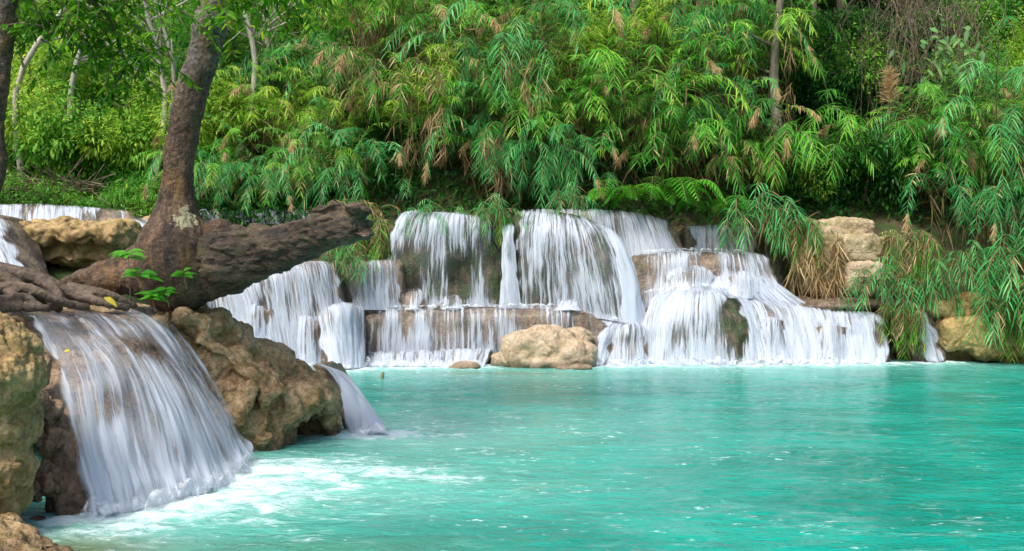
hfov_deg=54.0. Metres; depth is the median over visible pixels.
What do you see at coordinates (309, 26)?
undergrowth
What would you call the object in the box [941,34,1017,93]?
shrub
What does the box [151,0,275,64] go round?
shrub
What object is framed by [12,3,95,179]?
bare tree
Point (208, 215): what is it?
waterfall
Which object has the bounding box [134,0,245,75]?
shrub
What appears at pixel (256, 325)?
waterfall
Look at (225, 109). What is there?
shrub
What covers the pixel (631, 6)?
forest tree
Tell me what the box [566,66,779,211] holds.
reed clump
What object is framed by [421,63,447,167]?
dead leaves
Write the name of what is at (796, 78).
shrub
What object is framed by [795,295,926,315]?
rock ledge
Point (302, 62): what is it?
reed clump
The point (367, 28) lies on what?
reed clump
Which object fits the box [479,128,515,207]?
dead leaves
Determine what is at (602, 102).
reed clump
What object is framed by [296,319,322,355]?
rock terrace
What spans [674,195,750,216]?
fern
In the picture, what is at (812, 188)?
shrub
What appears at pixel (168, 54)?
bare tree
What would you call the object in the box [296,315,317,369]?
waterfall
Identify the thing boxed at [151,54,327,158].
reed clump
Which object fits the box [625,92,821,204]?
reed clump
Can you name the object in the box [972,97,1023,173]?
shrub
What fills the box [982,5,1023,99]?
shrub
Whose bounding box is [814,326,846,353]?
rock terrace
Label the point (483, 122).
reed clump
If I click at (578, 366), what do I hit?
boulder
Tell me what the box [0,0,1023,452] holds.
ground
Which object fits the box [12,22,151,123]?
shrub
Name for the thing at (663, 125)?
reed clump
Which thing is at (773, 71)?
forest tree
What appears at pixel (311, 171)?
reed clump
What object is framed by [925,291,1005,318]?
rock block
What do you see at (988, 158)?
shrub
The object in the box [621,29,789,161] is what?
reed clump
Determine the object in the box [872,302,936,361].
reed clump
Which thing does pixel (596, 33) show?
reed clump
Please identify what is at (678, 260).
waterfall
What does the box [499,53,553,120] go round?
dead leaves
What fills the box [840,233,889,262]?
limestone block
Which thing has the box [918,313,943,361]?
waterfall
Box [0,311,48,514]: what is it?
boulder
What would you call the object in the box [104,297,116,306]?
fallen leaf
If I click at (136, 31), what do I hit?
shrub
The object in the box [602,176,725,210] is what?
fern
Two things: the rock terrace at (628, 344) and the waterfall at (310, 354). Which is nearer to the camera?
the waterfall at (310, 354)
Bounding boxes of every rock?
[28,352,66,520]
[147,306,342,450]
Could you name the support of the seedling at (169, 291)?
on the slender tree at (35, 290)
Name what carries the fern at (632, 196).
on the ground
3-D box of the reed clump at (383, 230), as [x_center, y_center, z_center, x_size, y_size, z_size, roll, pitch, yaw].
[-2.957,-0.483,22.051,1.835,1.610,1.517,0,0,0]
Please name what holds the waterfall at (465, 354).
on the rock terrace at (477, 357)
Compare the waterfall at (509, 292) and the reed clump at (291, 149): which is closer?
the waterfall at (509, 292)
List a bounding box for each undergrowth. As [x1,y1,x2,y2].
[0,127,220,215]
[7,0,400,203]
[116,3,392,48]
[194,79,420,224]
[218,0,1023,232]
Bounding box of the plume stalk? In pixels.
[874,64,901,141]
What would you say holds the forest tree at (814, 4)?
on the ground
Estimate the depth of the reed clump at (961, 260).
20.93 m
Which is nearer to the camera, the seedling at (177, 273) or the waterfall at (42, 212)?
the seedling at (177, 273)
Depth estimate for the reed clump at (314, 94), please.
26.59 m
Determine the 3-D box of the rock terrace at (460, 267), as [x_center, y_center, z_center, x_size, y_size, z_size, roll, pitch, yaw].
[-1.409,0.049,22.478,2.690,2.978,1.976,0,0,0]
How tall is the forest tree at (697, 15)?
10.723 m
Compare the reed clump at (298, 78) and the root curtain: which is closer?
the root curtain
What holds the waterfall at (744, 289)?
on the rock terrace at (730, 277)
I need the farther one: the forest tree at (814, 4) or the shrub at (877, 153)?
the forest tree at (814, 4)
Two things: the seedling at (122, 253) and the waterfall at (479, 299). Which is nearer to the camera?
the seedling at (122, 253)
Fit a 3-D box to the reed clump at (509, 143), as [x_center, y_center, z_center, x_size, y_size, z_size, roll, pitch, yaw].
[-0.120,-3.085,23.866,4.273,3.144,3.438,0,0,-7]
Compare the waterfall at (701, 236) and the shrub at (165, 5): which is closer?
the waterfall at (701, 236)
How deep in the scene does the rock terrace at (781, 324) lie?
20.52 m
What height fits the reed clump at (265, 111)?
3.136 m
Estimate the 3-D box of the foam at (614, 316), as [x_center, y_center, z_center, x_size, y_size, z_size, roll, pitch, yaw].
[0.655,0.159,21.081,9.435,1.572,1.738,0,0,-11]
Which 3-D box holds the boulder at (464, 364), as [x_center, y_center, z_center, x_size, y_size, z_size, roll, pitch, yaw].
[-0.921,1.782,19.550,0.632,0.249,0.432,0,0,0]
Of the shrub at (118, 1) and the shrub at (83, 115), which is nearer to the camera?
the shrub at (83, 115)
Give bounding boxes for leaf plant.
[889,13,1006,121]
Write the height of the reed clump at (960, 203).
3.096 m
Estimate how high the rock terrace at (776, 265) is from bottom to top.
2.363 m
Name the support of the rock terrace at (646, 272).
on the ground
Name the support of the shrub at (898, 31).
on the ground
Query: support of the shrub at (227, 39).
on the ground
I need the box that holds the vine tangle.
[815,0,1023,140]
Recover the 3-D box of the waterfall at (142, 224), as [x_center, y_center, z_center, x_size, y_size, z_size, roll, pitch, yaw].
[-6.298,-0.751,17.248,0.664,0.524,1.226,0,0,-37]
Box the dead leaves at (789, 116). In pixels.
[777,37,795,150]
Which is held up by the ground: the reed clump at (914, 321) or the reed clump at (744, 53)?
the reed clump at (744, 53)
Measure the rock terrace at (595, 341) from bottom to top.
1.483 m
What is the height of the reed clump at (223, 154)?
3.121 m
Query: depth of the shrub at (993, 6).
29.56 m
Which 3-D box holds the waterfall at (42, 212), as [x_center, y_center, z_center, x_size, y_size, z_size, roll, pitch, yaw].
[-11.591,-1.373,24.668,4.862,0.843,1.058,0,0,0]
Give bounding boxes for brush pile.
[1,152,141,207]
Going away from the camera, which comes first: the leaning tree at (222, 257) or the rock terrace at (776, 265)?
the leaning tree at (222, 257)
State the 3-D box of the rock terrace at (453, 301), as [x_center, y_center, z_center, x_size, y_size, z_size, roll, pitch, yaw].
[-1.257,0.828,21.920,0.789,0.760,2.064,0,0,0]
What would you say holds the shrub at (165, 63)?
on the ground
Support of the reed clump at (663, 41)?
on the ground
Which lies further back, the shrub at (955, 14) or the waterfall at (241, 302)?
the shrub at (955, 14)
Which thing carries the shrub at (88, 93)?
on the ground
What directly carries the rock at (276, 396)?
in the water
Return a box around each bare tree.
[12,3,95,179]
[35,0,142,181]
[104,0,238,196]
[112,0,182,177]
[189,0,291,160]
[233,1,300,160]
[266,2,306,136]
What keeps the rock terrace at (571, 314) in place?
on the ground
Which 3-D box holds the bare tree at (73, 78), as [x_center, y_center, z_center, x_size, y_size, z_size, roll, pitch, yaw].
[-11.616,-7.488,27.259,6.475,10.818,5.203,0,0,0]
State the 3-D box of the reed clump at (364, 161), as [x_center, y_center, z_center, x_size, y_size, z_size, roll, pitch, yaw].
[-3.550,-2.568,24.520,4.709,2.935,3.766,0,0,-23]
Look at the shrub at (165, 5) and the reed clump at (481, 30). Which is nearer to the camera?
the reed clump at (481, 30)
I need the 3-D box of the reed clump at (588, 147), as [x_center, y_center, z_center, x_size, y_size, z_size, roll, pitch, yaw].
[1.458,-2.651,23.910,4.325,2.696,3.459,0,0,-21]
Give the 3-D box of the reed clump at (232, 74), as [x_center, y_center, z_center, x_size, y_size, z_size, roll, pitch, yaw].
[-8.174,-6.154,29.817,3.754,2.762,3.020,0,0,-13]
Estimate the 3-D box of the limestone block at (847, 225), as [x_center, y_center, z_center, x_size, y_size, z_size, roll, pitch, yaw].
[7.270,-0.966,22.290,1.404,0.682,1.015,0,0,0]
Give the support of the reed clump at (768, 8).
on the ground
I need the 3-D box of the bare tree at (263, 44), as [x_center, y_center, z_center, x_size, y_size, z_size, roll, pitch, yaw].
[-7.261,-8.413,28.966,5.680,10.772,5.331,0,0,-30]
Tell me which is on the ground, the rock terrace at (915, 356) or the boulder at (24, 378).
the rock terrace at (915, 356)
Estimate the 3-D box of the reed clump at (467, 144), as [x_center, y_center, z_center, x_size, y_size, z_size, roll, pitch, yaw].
[-0.877,-3.412,25.026,4.010,3.717,6.191,0,0,-30]
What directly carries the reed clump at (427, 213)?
on the rock terrace at (460, 267)
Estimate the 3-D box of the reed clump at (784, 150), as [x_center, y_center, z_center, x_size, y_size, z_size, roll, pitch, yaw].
[6.159,-3.151,25.268,5.933,3.584,5.328,0,0,19]
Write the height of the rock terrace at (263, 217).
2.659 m
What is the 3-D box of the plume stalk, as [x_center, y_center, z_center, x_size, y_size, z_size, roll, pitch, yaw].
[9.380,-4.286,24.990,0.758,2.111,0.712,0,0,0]
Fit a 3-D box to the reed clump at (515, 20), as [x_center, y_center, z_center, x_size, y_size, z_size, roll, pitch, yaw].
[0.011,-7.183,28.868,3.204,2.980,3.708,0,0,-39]
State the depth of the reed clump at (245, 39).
31.46 m
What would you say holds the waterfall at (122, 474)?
on the rock terrace at (74, 499)
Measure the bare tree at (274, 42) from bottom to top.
10.906 m
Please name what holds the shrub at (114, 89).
on the ground
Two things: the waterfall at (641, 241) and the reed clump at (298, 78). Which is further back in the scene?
the reed clump at (298, 78)
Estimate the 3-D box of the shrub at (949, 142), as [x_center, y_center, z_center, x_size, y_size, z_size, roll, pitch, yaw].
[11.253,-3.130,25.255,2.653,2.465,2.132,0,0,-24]
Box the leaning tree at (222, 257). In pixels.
[61,0,378,311]
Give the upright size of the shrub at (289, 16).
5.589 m
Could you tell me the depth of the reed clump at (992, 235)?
21.36 m
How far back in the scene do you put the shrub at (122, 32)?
33.42 m
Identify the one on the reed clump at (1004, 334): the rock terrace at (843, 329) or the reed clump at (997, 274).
the reed clump at (997, 274)
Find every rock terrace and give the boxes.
[0,205,135,220]
[0,215,49,274]
[6,306,241,515]
[200,211,307,223]
[206,261,345,345]
[252,308,274,329]
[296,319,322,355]
[313,361,386,429]
[316,305,367,369]
[339,259,406,314]
[364,307,606,362]
[366,350,493,363]
[387,210,502,308]
[399,291,428,311]
[436,297,470,311]
[512,210,621,321]
[550,302,586,328]
[552,210,683,251]
[591,321,612,364]
[607,324,647,363]
[631,251,790,306]
[640,292,757,363]
[662,269,714,292]
[676,226,758,252]
[716,274,755,299]
[752,304,890,361]
[758,232,783,285]
[758,320,786,350]
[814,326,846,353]
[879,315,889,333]
[890,315,945,361]
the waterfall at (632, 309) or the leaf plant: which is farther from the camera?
the leaf plant
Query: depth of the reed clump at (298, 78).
28.19 m
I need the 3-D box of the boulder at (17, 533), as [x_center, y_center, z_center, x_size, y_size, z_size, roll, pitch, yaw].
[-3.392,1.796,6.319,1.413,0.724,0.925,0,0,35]
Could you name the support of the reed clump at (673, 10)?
on the ground
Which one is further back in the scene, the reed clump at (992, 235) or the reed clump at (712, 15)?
the reed clump at (712, 15)
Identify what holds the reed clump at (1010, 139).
on the ground
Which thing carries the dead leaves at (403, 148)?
hanging from the reed clump at (364, 161)
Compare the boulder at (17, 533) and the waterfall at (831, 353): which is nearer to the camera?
the boulder at (17, 533)
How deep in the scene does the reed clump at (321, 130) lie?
27.25 m
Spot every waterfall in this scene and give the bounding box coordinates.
[0,204,123,220]
[0,219,23,266]
[28,307,252,516]
[134,218,147,226]
[201,209,308,224]
[207,261,342,362]
[245,304,264,337]
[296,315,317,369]
[317,363,389,433]
[319,302,364,368]
[350,260,402,309]
[364,348,491,366]
[368,306,573,354]
[390,209,495,309]
[405,290,422,309]
[437,296,462,309]
[499,223,520,308]
[516,209,621,321]
[554,299,580,310]
[560,208,681,256]
[594,220,645,323]
[596,320,624,365]
[605,322,651,365]
[641,289,765,365]
[643,250,782,309]
[667,265,714,291]
[687,225,755,253]
[705,275,804,305]
[718,271,758,298]
[737,299,888,364]
[759,316,784,359]
[820,321,843,363]
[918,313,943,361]
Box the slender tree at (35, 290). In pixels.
[0,0,220,312]
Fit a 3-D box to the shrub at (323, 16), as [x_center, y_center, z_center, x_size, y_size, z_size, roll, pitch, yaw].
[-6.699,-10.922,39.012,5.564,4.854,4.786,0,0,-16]
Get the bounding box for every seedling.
[109,248,146,299]
[120,267,162,289]
[134,290,168,311]
[149,287,176,306]
[171,267,198,289]
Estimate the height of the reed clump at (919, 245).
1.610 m
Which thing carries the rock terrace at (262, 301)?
on the ground
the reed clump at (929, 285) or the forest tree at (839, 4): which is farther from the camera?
the forest tree at (839, 4)
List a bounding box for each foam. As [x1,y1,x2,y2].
[85,355,941,519]
[394,248,738,318]
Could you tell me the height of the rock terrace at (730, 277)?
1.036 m
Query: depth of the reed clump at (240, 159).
26.80 m
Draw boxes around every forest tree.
[629,0,639,20]
[692,0,702,37]
[746,0,792,200]
[811,0,816,52]
[836,0,845,10]
[904,0,913,21]
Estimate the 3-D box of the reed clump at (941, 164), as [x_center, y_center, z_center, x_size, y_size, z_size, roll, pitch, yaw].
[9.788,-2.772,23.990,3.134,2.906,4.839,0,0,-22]
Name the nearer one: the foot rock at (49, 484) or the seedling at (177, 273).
the foot rock at (49, 484)
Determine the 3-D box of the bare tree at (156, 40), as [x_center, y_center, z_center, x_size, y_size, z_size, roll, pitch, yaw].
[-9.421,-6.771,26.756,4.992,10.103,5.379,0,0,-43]
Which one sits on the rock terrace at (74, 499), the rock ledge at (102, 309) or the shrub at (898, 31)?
the rock ledge at (102, 309)
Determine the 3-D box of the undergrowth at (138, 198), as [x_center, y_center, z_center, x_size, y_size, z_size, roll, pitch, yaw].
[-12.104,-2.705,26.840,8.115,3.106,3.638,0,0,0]
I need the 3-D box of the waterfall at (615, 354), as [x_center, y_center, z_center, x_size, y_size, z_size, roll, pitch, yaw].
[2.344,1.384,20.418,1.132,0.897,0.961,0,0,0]
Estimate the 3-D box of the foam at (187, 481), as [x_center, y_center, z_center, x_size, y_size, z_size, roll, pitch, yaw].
[-0.593,1.713,17.115,9.690,0.282,18.324,0,0,42]
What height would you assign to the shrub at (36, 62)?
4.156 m
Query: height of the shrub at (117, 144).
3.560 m
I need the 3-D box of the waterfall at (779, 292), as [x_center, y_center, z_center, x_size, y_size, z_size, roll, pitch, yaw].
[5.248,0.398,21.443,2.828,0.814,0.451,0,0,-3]
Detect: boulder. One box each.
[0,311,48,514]
[0,512,73,550]
[448,361,480,368]
[490,324,597,368]
[556,363,591,369]
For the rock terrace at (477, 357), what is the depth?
20.23 m
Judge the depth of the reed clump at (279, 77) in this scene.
28.84 m
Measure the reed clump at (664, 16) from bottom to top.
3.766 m
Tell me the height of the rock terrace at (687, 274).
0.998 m
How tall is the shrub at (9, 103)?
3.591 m
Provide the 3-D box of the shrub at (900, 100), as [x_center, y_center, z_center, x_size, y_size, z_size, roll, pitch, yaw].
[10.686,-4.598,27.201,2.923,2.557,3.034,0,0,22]
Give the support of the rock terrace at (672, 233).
on the ground
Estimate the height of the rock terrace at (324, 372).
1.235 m
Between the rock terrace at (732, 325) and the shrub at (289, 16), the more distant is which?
the shrub at (289, 16)
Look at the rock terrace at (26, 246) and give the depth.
14.17 m
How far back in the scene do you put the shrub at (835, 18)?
29.52 m
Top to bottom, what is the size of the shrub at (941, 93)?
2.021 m
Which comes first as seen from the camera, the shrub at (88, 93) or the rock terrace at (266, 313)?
the rock terrace at (266, 313)
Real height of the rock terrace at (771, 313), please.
1.806 m
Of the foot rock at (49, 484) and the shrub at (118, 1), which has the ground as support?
the shrub at (118, 1)
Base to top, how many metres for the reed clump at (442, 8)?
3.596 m
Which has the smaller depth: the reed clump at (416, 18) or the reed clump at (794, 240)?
the reed clump at (794, 240)
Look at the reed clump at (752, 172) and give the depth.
24.59 m
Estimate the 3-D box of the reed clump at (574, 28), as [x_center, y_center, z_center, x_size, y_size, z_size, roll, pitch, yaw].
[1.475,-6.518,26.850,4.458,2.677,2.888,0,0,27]
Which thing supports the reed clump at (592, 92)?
on the ground
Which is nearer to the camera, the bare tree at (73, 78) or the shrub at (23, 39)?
the bare tree at (73, 78)
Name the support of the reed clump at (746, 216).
on the rock terrace at (646, 272)
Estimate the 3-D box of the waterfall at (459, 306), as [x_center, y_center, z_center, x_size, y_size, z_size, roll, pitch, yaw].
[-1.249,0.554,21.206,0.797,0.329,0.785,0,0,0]
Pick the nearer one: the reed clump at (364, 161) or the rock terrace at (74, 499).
the rock terrace at (74, 499)
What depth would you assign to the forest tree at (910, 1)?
33.85 m
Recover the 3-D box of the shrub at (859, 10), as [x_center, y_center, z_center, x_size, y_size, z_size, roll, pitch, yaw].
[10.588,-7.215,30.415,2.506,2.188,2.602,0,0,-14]
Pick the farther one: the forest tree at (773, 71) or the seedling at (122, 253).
the forest tree at (773, 71)
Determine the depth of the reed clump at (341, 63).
24.68 m
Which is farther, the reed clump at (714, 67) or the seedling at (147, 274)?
the reed clump at (714, 67)
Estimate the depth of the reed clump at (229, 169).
24.37 m
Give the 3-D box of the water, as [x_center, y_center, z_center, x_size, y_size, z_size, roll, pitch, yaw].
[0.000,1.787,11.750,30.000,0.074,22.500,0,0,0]
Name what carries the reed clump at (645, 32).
on the ground
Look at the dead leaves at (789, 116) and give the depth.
24.23 m
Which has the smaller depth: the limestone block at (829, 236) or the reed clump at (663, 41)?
the limestone block at (829, 236)
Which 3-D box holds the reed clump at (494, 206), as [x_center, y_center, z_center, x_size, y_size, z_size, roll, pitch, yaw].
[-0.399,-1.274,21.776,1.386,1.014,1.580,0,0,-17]
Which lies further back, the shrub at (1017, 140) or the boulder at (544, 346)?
the shrub at (1017, 140)
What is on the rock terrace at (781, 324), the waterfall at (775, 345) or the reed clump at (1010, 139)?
the waterfall at (775, 345)
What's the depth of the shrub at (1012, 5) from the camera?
30.31 m
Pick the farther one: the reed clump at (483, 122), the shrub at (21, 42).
the shrub at (21, 42)
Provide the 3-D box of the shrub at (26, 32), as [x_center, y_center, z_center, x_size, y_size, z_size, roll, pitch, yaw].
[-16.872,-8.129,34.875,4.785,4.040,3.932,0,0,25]
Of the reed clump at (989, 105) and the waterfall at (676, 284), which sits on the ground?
the reed clump at (989, 105)
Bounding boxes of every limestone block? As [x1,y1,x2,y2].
[799,225,843,295]
[811,216,874,233]
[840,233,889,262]
[840,260,899,296]
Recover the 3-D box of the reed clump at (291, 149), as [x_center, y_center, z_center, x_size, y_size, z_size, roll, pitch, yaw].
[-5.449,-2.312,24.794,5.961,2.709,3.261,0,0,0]
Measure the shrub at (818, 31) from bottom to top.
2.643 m
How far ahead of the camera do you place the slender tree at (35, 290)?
8.66 m
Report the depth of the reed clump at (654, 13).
26.46 m
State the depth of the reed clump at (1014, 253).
20.14 m
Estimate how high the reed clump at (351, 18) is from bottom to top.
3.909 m
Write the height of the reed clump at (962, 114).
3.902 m
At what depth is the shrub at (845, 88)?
26.73 m
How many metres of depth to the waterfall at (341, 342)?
19.31 m
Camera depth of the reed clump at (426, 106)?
24.85 m
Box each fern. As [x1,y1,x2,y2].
[587,179,666,205]
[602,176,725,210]
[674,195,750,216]
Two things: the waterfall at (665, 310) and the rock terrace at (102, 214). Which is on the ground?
the rock terrace at (102, 214)
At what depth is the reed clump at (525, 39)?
24.81 m
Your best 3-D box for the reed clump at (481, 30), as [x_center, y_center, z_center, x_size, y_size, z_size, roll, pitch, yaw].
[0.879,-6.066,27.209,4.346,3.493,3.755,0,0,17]
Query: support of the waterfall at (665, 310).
on the rock terrace at (732, 325)
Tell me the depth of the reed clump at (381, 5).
27.61 m
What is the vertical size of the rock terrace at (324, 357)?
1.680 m
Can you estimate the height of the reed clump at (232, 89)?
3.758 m
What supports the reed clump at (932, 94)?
on the ground
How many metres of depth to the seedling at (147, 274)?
9.83 m
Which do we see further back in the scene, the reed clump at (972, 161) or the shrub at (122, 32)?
the shrub at (122, 32)
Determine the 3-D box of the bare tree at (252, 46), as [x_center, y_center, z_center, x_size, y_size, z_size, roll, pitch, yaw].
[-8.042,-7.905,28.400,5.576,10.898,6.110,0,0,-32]
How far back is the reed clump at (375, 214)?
22.55 m
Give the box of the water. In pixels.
[19,358,1023,550]
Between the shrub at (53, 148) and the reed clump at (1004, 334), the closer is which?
the reed clump at (1004, 334)
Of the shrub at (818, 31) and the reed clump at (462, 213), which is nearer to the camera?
the reed clump at (462, 213)
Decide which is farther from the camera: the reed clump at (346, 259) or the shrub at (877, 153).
the shrub at (877, 153)
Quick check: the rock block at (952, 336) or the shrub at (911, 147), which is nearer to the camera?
the rock block at (952, 336)
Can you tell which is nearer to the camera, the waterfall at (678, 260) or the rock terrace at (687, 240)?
the waterfall at (678, 260)
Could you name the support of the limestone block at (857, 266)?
on the rock ledge at (832, 304)
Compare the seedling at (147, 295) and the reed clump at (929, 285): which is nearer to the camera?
the seedling at (147, 295)
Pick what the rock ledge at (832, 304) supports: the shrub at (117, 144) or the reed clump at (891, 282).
the reed clump at (891, 282)
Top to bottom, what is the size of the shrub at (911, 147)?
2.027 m
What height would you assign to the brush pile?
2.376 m
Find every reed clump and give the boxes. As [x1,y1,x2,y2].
[106,106,262,208]
[119,42,294,145]
[141,113,301,216]
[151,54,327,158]
[162,0,332,82]
[165,0,323,70]
[167,34,297,108]
[196,127,343,218]
[216,35,326,120]
[216,68,319,156]
[218,52,392,164]
[223,1,384,111]
[233,124,328,185]
[238,108,388,211]
[241,8,409,136]
[260,0,473,68]
[260,97,418,219]
[265,95,386,162]
[268,3,570,152]
[280,0,566,132]
[301,0,433,68]
[318,242,383,289]
[321,0,478,67]
[325,0,484,74]
[326,199,403,262]
[329,9,527,129]
[340,217,395,261]
[345,27,557,174]
[347,0,520,44]
[360,0,515,105]
[381,0,622,112]
[396,199,449,237]
[398,50,547,161]
[404,61,604,199]
[408,45,564,142]
[420,81,604,208]
[429,16,650,160]
[440,206,487,238]
[446,0,564,67]
[462,0,618,111]
[464,193,529,235]
[468,0,612,52]
[471,95,631,210]
[472,208,519,254]
[473,40,645,158]
[489,0,685,102]
[505,0,760,174]
[510,0,659,76]
[515,0,723,133]
[524,0,679,74]
[544,182,600,220]
[561,84,726,163]
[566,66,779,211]
[611,0,818,90]
[611,2,731,78]
[613,0,817,118]
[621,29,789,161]
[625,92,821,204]
[628,0,737,40]
[633,84,881,201]
[641,0,809,81]
[641,0,826,114]
[676,131,803,196]
[678,0,846,71]
[706,182,823,258]
[714,196,833,255]
[770,218,832,281]
[788,88,1023,207]
[838,256,930,316]
[850,38,1023,152]
[865,96,1023,218]
[872,16,1023,205]
[872,258,985,321]
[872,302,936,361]
[876,229,954,302]
[897,124,1023,251]
[905,42,1023,166]
[914,240,1023,293]
[949,64,1023,136]
[956,261,1022,310]
[961,275,1023,352]
[970,87,1023,194]
[972,218,1023,301]
[975,297,1023,364]
[985,141,1023,255]
[1006,275,1023,348]
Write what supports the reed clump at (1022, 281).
hanging from the rock block at (952, 336)
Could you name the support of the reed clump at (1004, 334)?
hanging from the rock block at (952, 336)
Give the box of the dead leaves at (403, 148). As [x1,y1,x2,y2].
[386,137,416,191]
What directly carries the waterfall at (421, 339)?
on the rock terrace at (525, 318)
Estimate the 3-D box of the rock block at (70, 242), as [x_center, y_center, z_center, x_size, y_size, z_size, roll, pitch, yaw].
[-6.862,-0.366,15.493,2.399,1.106,1.683,0,0,0]
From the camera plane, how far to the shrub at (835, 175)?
24.63 m
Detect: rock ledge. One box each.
[1,302,163,313]
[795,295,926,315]
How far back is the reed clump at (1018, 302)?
20.02 m
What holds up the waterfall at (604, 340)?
on the rock terrace at (595, 341)
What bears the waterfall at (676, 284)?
on the rock terrace at (687, 274)
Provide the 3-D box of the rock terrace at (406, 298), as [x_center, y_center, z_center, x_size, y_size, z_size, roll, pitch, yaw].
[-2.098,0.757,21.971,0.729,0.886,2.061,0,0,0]
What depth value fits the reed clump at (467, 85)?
24.72 m
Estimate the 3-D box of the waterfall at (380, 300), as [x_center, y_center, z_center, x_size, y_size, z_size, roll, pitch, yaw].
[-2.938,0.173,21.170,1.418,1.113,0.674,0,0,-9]
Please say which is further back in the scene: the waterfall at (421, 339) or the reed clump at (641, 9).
the reed clump at (641, 9)
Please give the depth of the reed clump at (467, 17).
26.39 m
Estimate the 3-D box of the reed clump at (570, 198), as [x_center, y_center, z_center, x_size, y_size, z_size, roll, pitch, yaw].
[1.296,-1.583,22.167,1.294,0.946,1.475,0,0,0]
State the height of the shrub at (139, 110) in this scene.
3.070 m
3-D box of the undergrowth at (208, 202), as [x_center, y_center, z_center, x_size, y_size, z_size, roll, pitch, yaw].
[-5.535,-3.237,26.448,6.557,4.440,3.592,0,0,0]
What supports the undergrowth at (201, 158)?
on the ground
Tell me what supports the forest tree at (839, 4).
on the ground
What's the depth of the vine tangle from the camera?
26.41 m
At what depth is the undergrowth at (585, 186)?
25.14 m
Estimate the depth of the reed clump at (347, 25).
28.53 m
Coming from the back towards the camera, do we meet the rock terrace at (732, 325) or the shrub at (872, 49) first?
the shrub at (872, 49)
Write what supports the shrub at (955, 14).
on the ground
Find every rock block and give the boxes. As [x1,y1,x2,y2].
[19,216,141,269]
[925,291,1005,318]
[936,313,1023,362]
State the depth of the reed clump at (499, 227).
21.54 m
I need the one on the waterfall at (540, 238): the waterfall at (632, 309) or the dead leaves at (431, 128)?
the waterfall at (632, 309)
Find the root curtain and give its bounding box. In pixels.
[781,230,851,300]
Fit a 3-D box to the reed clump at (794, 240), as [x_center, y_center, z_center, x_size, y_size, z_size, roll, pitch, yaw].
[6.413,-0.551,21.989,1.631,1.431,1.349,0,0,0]
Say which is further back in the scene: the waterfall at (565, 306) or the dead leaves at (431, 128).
the dead leaves at (431, 128)
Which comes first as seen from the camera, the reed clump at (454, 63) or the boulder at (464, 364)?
the boulder at (464, 364)
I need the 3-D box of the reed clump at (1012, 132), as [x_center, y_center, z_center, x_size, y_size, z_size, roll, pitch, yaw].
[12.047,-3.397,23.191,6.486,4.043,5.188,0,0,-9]
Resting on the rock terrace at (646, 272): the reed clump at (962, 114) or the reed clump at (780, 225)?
the reed clump at (780, 225)
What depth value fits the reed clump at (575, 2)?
28.70 m
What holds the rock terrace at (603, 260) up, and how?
on the ground
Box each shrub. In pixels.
[4,34,98,133]
[4,72,77,185]
[4,73,132,178]
[10,54,125,122]
[12,0,65,61]
[12,5,45,72]
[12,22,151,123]
[14,0,74,68]
[25,97,127,178]
[42,0,170,75]
[71,67,214,171]
[80,47,182,111]
[92,0,163,31]
[97,7,246,122]
[99,0,164,59]
[112,81,227,169]
[125,0,190,29]
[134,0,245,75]
[147,74,288,159]
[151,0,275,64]
[163,3,281,103]
[249,1,321,39]
[278,0,394,41]
[736,24,854,114]
[758,125,854,207]
[761,0,833,52]
[777,134,867,207]
[788,59,882,132]
[792,0,882,66]
[800,19,915,119]
[817,118,920,205]
[823,1,899,61]
[856,63,963,136]
[875,5,963,70]
[881,123,972,198]
[894,74,979,124]
[899,0,996,61]
[913,104,1003,187]
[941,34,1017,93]
[947,0,1023,56]
[957,120,1023,193]
[972,0,1023,59]
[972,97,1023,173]
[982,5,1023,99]
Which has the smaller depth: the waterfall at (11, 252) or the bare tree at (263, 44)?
the waterfall at (11, 252)
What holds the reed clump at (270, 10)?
on the ground
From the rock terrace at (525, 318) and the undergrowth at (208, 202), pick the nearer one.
the rock terrace at (525, 318)
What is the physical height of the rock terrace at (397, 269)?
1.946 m

